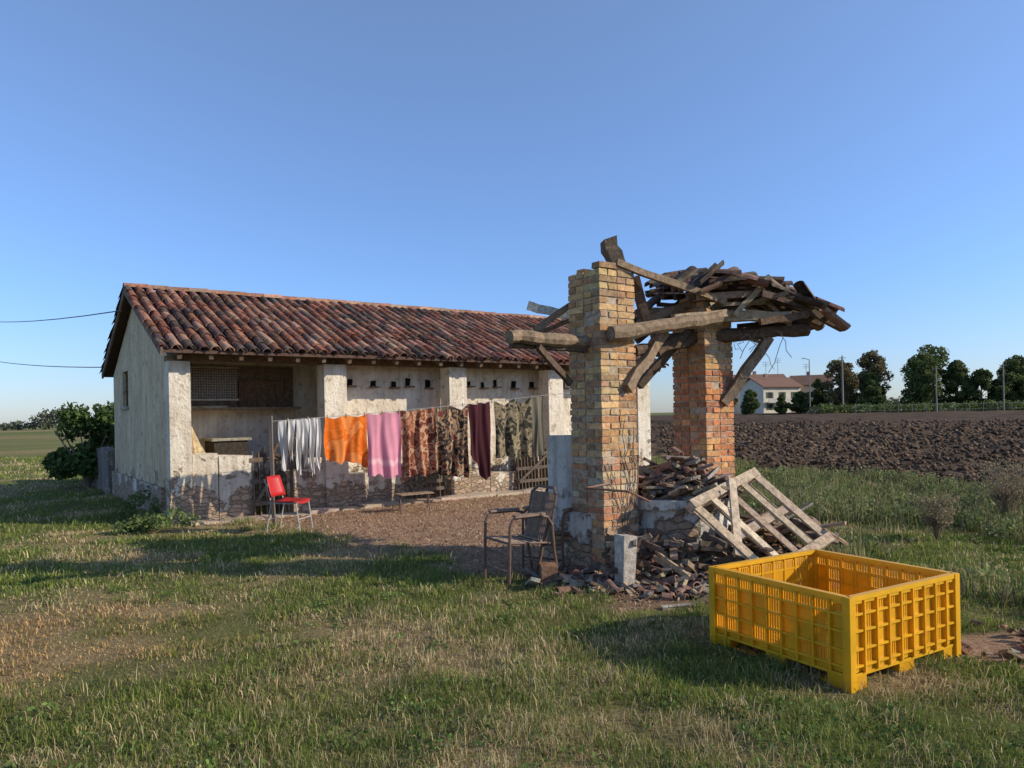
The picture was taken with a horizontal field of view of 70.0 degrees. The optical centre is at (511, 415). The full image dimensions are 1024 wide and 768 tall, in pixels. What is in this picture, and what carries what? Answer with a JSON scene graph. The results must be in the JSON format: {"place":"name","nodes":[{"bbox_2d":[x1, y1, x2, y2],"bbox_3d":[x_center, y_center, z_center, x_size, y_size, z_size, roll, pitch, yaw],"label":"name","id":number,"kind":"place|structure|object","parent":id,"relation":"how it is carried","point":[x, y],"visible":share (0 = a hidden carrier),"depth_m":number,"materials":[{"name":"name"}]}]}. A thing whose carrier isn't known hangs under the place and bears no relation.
{"place":"outdoors","nodes":[
{"label":"outdoors","id":0,"kind":"place"},
{"bbox_2d":[0,407,1023,767],"bbox_3d":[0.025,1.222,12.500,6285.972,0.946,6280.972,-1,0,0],"label":"ground","id":1,"kind":"structure","parent":0,"point":[28,443],"depth_m":5.30,"materials":[{"name":"green plant"}]},
{"bbox_2d":[41,400,114,486],"bbox_3d":[-11.192,0.742,19.323,2.380,2.296,1.817,-1,0,0],"label":"fig bush","id":2,"kind":"object","parent":1,"relation":"on","point":[83,459],"visible":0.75,"depth_m":18.97,"materials":[{"name":"green plant"}]},
{"bbox_2d":[83,446,114,493],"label":"garden wall","id":3,"kind":"structure","parent":1,"relation":"on","point":[105,462],"depth_m":17.55,"materials":[{"name":"concrete"}]},
{"bbox_2d":[107,485,200,535],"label":"wall weeds","id":4,"kind":"object","parent":1,"relation":"on","point":[131,525],"depth_m":11.20,"materials":[{"name":"green plant"}]},
{"bbox_2d":[264,475,312,532],"bbox_3d":[-3.320,1.308,10.855,0.591,0.822,0.420,-1,0,12],"label":"red chair","id":5,"kind":"object","parent":1,"relation":"on","point":[275,486],"visible":0.96,"depth_m":10.91,"materials":[{"name":"plastic"}]},
{"bbox_2d":[99,283,668,525],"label":"farm shed","id":6,"kind":"structure","parent":1,"relation":"on","point":[207,382],"depth_m":14.35,"materials":[{"name":"white paint"}]},
{"bbox_2d":[120,372,128,409],"bbox_3d":[-8.195,-0.531,15.656,0.250,0.810,0.910,-1,0,-36],"label":"gable window","id":7,"kind":"structure","parent":6,"relation":"in","point":[127,407],"depth_m":15.93,"materials":[{"name":"grey wood"}]},
{"bbox_2d":[394,491,433,512],"bbox_3d":[-1.725,1.526,12.908,0.682,0.328,0.301,-1,0,-36],"label":"bench","id":8,"kind":"object","parent":1,"relation":"on","point":[413,493],"visible":1,"depth_m":12.84,"materials":[{"name":"brown wood"}]},
{"bbox_2d":[268,393,564,523],"bbox_3d":[-0.930,0.570,13.641,7.173,2.398,0.094,-1,0,-36],"label":"clothes line","id":9,"kind":"object","parent":1,"relation":"on","point":[271,454],"visible":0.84,"depth_m":11.56,"materials":[{"name":"metal"}]},
{"bbox_2d":[278,420,287,470],"bbox_3d":[-3.666,0.505,11.707,0.154,0.871,0.097,-1,0,-36],"label":"white rag","id":10,"kind":"object","parent":9,"relation":"hanging from","point":[282,433],"visible":1,"depth_m":11.70,"materials":[{"name":"fabric"}]},
{"bbox_2d":[288,420,294,462],"bbox_3d":[-3.539,0.411,11.741,0.102,0.700,0.140,-1,0,0],"label":"white rag","id":11,"kind":"object","parent":9,"relation":"hanging from","point":[291,425],"visible":1,"depth_m":11.75,"materials":[{"name":"fabric"}]},
{"bbox_2d":[295,419,302,475],"bbox_3d":[-3.437,0.547,11.805,0.082,0.990,0.143,-1,0,32],"label":"white rag","id":12,"kind":"object","parent":9,"relation":"hanging from","point":[299,428],"visible":1,"depth_m":11.82,"materials":[{"name":"fabric"}]},
{"bbox_2d":[302,418,308,467],"bbox_3d":[-3.347,0.449,11.897,0.106,0.812,0.124,-1,0,0],"label":"white rag","id":13,"kind":"object","parent":9,"relation":"hanging from","point":[305,436],"visible":1,"depth_m":11.89,"materials":[{"name":"fabric"}]},
{"bbox_2d":[308,418,314,476],"bbox_3d":[-3.250,0.525,11.920,0.120,0.978,0.100,-1,0,-29],"label":"white rag","id":14,"kind":"object","parent":9,"relation":"hanging from","point":[311,436],"visible":1,"depth_m":11.95,"materials":[{"name":"fabric"}]},
{"bbox_2d":[312,418,320,471],"bbox_3d":[-3.195,0.493,11.999,0.117,0.928,0.125,-1,0,18],"label":"white rag","id":15,"kind":"object","parent":9,"relation":"hanging from","point":[318,434],"visible":1,"depth_m":12.03,"materials":[{"name":"fabric"}]},
{"bbox_2d":[324,414,367,467],"bbox_3d":[-2.798,0.436,12.326,0.819,0.935,0.127,-1,0,-36],"label":"orange cloth","id":16,"kind":"object","parent":9,"relation":"hanging from","point":[345,439],"visible":1,"depth_m":12.33,"materials":[{"name":"fabric"}]},
{"bbox_2d":[366,411,401,478],"bbox_3d":[-2.198,0.514,12.678,0.678,1.197,0.144,-1,0,-36],"label":"pink towel","id":17,"kind":"object","parent":9,"relation":"hanging from","point":[384,443],"visible":1,"depth_m":12.70,"materials":[{"name":"fabric"}]},
{"bbox_2d":[400,407,436,481],"bbox_3d":[-1.659,0.510,13.089,0.720,1.312,0.150,-1,0,-35],"label":"brown patterned cloth","id":18,"kind":"object","parent":9,"relation":"hanging from","point":[418,441],"visible":1,"depth_m":13.10,"materials":[{"name":"fabric"}]},
{"bbox_2d":[436,404,468,479],"bbox_3d":[-1.121,0.485,13.538,0.758,1.400,0.175,-1,0,-36],"label":"dark floral cloth","id":19,"kind":"object","parent":9,"relation":"hanging from","point":[452,439],"visible":1,"depth_m":13.55,"materials":[{"name":"fabric"}]},
{"bbox_2d":[468,402,490,479],"bbox_3d":[-0.588,0.480,13.858,0.518,1.497,0.124,-1,0,-34],"label":"maroon cloth","id":20,"kind":"object","parent":9,"relation":"hanging from","point":[480,427],"visible":1,"depth_m":13.90,"materials":[{"name":"red fabric"}]},
{"bbox_2d":[494,397,531,459],"bbox_3d":[0.040,0.258,14.302,0.895,1.249,0.165,-1,0,-37],"label":"beige leaf cloth","id":21,"kind":"object","parent":9,"relation":"hanging from","point":[513,422],"visible":1,"depth_m":14.31,"materials":[{"name":"fabric"}]},
{"bbox_2d":[530,396,543,460],"bbox_3d":[0.493,0.255,14.713,0.359,1.323,0.117,-1,0,-35],"label":"grey cloth","id":22,"kind":"object","parent":9,"relation":"hanging from","point":[537,427],"visible":0.96,"depth_m":14.68,"materials":[{"name":"grey fabric"}]},
{"bbox_2d":[229,493,745,612],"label":"straw litter","id":23,"kind":"object","parent":1,"relation":"on","point":[439,530],"visible":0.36,"depth_m":10.96,"materials":[{"name":"brown plant"}]},
{"bbox_2d":[0,524,1023,767],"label":"ground clover","id":24,"kind":"object","parent":1,"relation":"on","point":[450,736],"visible":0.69,"depth_m":3.98,"materials":[{"name":"green plant"}]},
{"bbox_2d":[0,395,1023,429],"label":"distant trees","id":25,"kind":"object","parent":1,"relation":"on","point":[47,420],"visible":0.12,"depth_m":247.95,"materials":[{"name":"green plant"}]},
{"bbox_2d":[483,484,558,587],"bbox_3d":[0.100,1.187,7.365,0.629,0.927,0.571,-1,0,-30],"label":"rusty armchair","id":26,"kind":"object","parent":1,"relation":"on","point":[541,511],"visible":0.97,"depth_m":7.39,"materials":[{"name":"metal"}]},
{"bbox_2d":[534,518,557,581],"bbox_3d":[0.335,1.330,7.195,0.225,0.620,0.211,-1,0,-16],"label":"broken bucket","id":27,"kind":"object","parent":1,"relation":"on","point":[548,571],"visible":0.94,"depth_m":7.13,"materials":[{"name":"metal"}]},
{"bbox_2d":[522,488,572,568],"bbox_3d":[0.459,1.203,7.974,0.542,0.881,0.598,-1,0,30],"label":"rusty armchair","id":28,"kind":"object","parent":1,"relation":"on","point":[561,533],"visible":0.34,"depth_m":7.68,"materials":[{"name":"metal"}]},
{"bbox_2d":[614,534,636,584],"bbox_3d":[1.068,1.431,6.868,0.173,0.628,0.151,-1,0,-29],"label":"stone post","id":29,"kind":"object","parent":1,"relation":"on","point":[625,551],"visible":0.64,"depth_m":6.81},
{"bbox_2d":[504,235,850,568],"bbox_3d":[1.832,-0.094,8.338,4.508,3.637,1.675,-1,0,-23],"label":"well canopy ruin","id":30,"kind":"object","parent":1,"relation":"on","point":[609,326],"visible":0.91,"depth_m":7.74,"materials":[{"name":"brick"}]},
{"bbox_2d":[521,447,853,609],"bbox_3d":[1.833,1.039,7.495,3.525,1.382,2.712,-1,0,0],"label":"rubble pile","id":31,"kind":"object","parent":1,"relation":"on","point":[680,566],"visible":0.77,"depth_m":7.17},
{"bbox_2d":[585,483,649,501],"bbox_3d":[1.039,0.754,7.148,0.621,0.170,0.272,-1,0,15],"label":"iron rod","id":32,"kind":"object","parent":31,"relation":"on","point":[613,490],"visible":1,"depth_m":7.04,"materials":[{"name":"metal"}]},
{"bbox_2d":[684,467,834,569],"bbox_3d":[2.496,1.081,7.379,1.406,1.054,0.809,-1,0,-34],"label":"wooden pallet","id":33,"kind":"object","parent":31,"relation":"on","point":[741,530],"visible":0.72,"depth_m":7.36,"materials":[{"name":"brown wood"}]},
{"bbox_2d":[732,397,737,412],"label":"tree","id":34,"kind":"object","parent":1,"relation":"on","point":[735,399],"visible":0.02,"depth_m":154.70,"materials":[{"name":"green plant"}]},
{"bbox_2d":[740,389,760,414],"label":"tree","id":35,"kind":"object","parent":1,"relation":"on","point":[751,404],"visible":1,"depth_m":147.61,"materials":[{"name":"green plant"}]},
{"bbox_2d":[734,458,767,512],"bbox_3d":[2.988,1.091,9.882,0.902,1.005,0.923,-1,0,0],"label":"dry shrub","id":36,"kind":"object","parent":1,"relation":"on","point":[748,494],"visible":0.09,"depth_m":9.83,"materials":[{"name":"green plant"}]},
{"bbox_2d":[732,371,785,413],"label":"farmhouse","id":37,"kind":"object","parent":1,"relation":"on","point":[737,405],"visible":0.02,"depth_m":203.84,"materials":[{"name":"ceramic"}]},
{"bbox_2d":[739,374,803,412],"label":"farmhouse","id":38,"kind":"object","parent":1,"relation":"on","point":[768,390],"visible":0.58,"depth_m":176.02,"materials":[{"name":"paint"}]},
{"bbox_2d":[766,392,795,409],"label":"windows and balcony","id":39,"kind":"structure","parent":38,"relation":"in","point":[769,395],"depth_m":174.53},
{"bbox_2d":[773,394,791,414],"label":"tree","id":40,"kind":"object","parent":1,"relation":"on","point":[782,407],"visible":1,"depth_m":146.91,"materials":[{"name":"green plant"}]},
{"bbox_2d":[789,390,812,412],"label":"tree","id":41,"kind":"object","parent":1,"relation":"on","point":[800,401],"visible":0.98,"depth_m":150.90,"materials":[{"name":"green plant"}]},
{"bbox_2d":[802,358,810,413],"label":"street lamp","id":42,"kind":"object","parent":1,"relation":"on","point":[809,384],"visible":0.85,"depth_m":140.92,"materials":[{"name":"grey metal"}]},
{"bbox_2d":[790,372,832,412],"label":"farmhouse","id":43,"kind":"object","parent":1,"relation":"on","point":[803,380],"visible":0.13,"depth_m":180.34,"materials":[{"name":"tile"}]},
{"bbox_2d":[810,378,829,411],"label":"tree","id":44,"kind":"object","parent":1,"relation":"on","point":[818,392],"visible":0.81,"depth_m":152.55,"materials":[{"name":"green plant"}]},
{"bbox_2d":[708,549,960,693],"bbox_3d":[2.208,1.352,5.075,1.172,0.565,1.122,-1,0,-31],"label":"yellow plastic crate","id":45,"kind":"object","parent":1,"relation":"on","point":[856,630],"visible":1,"depth_m":4.75,"materials":[{"name":"yellow plastic"}]},
{"bbox_2d":[651,455,1023,608],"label":"weeds","id":46,"kind":"object","parent":1,"relation":"on","point":[883,520],"visible":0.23,"depth_m":10.81,"materials":[{"name":"green plant"}]},
{"bbox_2d":[820,359,859,409],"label":"tree","id":47,"kind":"object","parent":1,"relation":"on","point":[851,382],"visible":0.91,"depth_m":146.85,"materials":[{"name":"green plant"}]},
{"bbox_2d":[659,418,1023,486],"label":"soil clods","id":48,"kind":"object","parent":1,"relation":"on","point":[886,445],"visible":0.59,"depth_m":28.58,"materials":[{"name":"brown soil"}]},
{"bbox_2d":[841,356,843,404],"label":"utility pole","id":49,"kind":"object","parent":1,"relation":"on","point":[842,380],"visible":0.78,"depth_m":139.87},
{"bbox_2d":[834,388,855,409],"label":"tree","id":50,"kind":"object","parent":1,"relation":"on","point":[852,401],"visible":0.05,"depth_m":150.96,"materials":[{"name":"green plant"}]},
{"bbox_2d":[856,380,886,408],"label":"tree","id":51,"kind":"object","parent":1,"relation":"on","point":[871,392],"visible":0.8,"depth_m":143.83,"materials":[{"name":"green plant"}]},
{"bbox_2d":[858,372,885,395],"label":"tree","id":52,"kind":"object","parent":1,"relation":"on","point":[867,377],"visible":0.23,"depth_m":150.18,"materials":[{"name":"green plant"}]},
{"bbox_2d":[855,349,894,404],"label":"tree","id":53,"kind":"object","parent":1,"relation":"on","point":[876,366],"visible":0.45,"depth_m":154.74,"materials":[{"name":"green plant"}]},
{"bbox_2d":[740,465,1023,599],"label":"broadleaf weeds","id":54,"kind":"object","parent":1,"relation":"on","point":[969,522],"visible":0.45,"depth_m":11.51,"materials":[{"name":"green plant"}]},
{"bbox_2d":[808,399,1023,413],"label":"hedge","id":55,"kind":"object","parent":1,"relation":"on","point":[887,406],"visible":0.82,"depth_m":139.42,"materials":[{"name":"green plant"}]},
{"bbox_2d":[899,351,944,410],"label":"tree","id":56,"kind":"object","parent":1,"relation":"on","point":[920,388],"visible":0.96,"depth_m":143.78,"materials":[{"name":"green plant"}]},
{"bbox_2d":[900,344,959,405],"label":"tree","id":57,"kind":"object","parent":1,"relation":"on","point":[940,355],"visible":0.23,"depth_m":148.61,"materials":[{"name":"green plant"}]},
{"bbox_2d":[909,493,960,539],"bbox_3d":[5.240,1.248,9.031,0.568,0.600,0.561,-1,0,-37],"label":"dry shrub","id":58,"kind":"object","parent":1,"relation":"on","point":[937,521],"visible":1,"depth_m":8.96,"materials":[{"name":"brown plant"}]},
{"bbox_2d":[932,366,939,411],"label":"utility pole","id":59,"kind":"object","parent":1,"relation":"on","point":[935,368],"visible":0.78,"depth_m":135.91,"materials":[{"name":"grey concrete"}]},
{"bbox_2d":[859,402,1023,412],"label":"field fence","id":60,"kind":"object","parent":1,"relation":"on","point":[931,409],"visible":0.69,"depth_m":134.02,"materials":[{"name":"grey metal"}]},
{"bbox_2d":[938,360,978,410],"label":"tree","id":61,"kind":"object","parent":1,"relation":"on","point":[956,370],"visible":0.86,"depth_m":147.21,"materials":[{"name":"green plant"}]},
{"bbox_2d":[962,367,998,408],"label":"tree","id":62,"kind":"object","parent":1,"relation":"on","point":[982,378],"visible":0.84,"depth_m":144.46,"materials":[{"name":"green plant"}]},
{"bbox_2d":[961,620,1023,661],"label":"brick rubble","id":63,"kind":"object","parent":1,"relation":"on","point":[1007,653],"visible":0.84,"depth_m":4.86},
{"bbox_2d":[971,457,1023,520],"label":"dry shrub","id":64,"kind":"object","parent":1,"relation":"on","point":[1005,497],"visible":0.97,"depth_m":9.97,"materials":[{"name":"brown plant"}]},
{"bbox_2d":[978,460,1023,495],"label":"dry shrub","id":65,"kind":"object","parent":1,"relation":"on","point":[1011,475],"visible":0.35,"depth_m":11.21,"materials":[{"name":"brown plant"}]},
{"bbox_2d":[999,363,1004,409],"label":"utility pole","id":66,"kind":"object","parent":1,"relation":"on","point":[1002,365],"visible":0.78,"depth_m":135.91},
{"bbox_2d":[986,368,1019,409],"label":"tree","id":67,"kind":"object","parent":1,"relation":"on","point":[1011,394],"visible":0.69,"depth_m":143.25,"materials":[{"name":"green plant"}]},
{"bbox_2d":[996,355,1023,395],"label":"tree","id":68,"kind":"object","parent":1,"relation":"on","point":[1016,357],"visible":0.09,"depth_m":150.96,"materials":[{"name":"green plant"}]},
{"bbox_2d":[1001,359,1023,401],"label":"tree","id":69,"kind":"object","parent":1,"relation":"on","point":[1013,368],"visible":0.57,"depth_m":144.31,"materials":[{"name":"green plant"}]},
{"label":"utility pole","id":70,"kind":"object","parent":1,"relation":"on","visible":0},
{"bbox_2d":[3,310,121,367],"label":"overhead wires","id":71,"kind":"object","parent":70,"relation":"attached to","point":[64,318],"visible":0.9,"depth_m":19.91,"materials":[{"name":"metal"}]},
{"bbox_2d":[0,455,1023,767],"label":"grass","id":72,"kind":"structure","parent":0,"point":[426,693],"depth_m":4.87,"materials":[{"name":"green plant"}]},
{"bbox_2d":[0,0,1023,424],"label":"sky","id":73,"kind":"structure","parent":0,"point":[473,155],"materials":[{"name":"blue"}]},
{"bbox_2d":[650,408,1023,485],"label":"ploughed field","id":74,"kind":"structure","parent":0,"point":[978,416],"depth_m":40.81,"materials":[{"name":"soil"}]}
]}

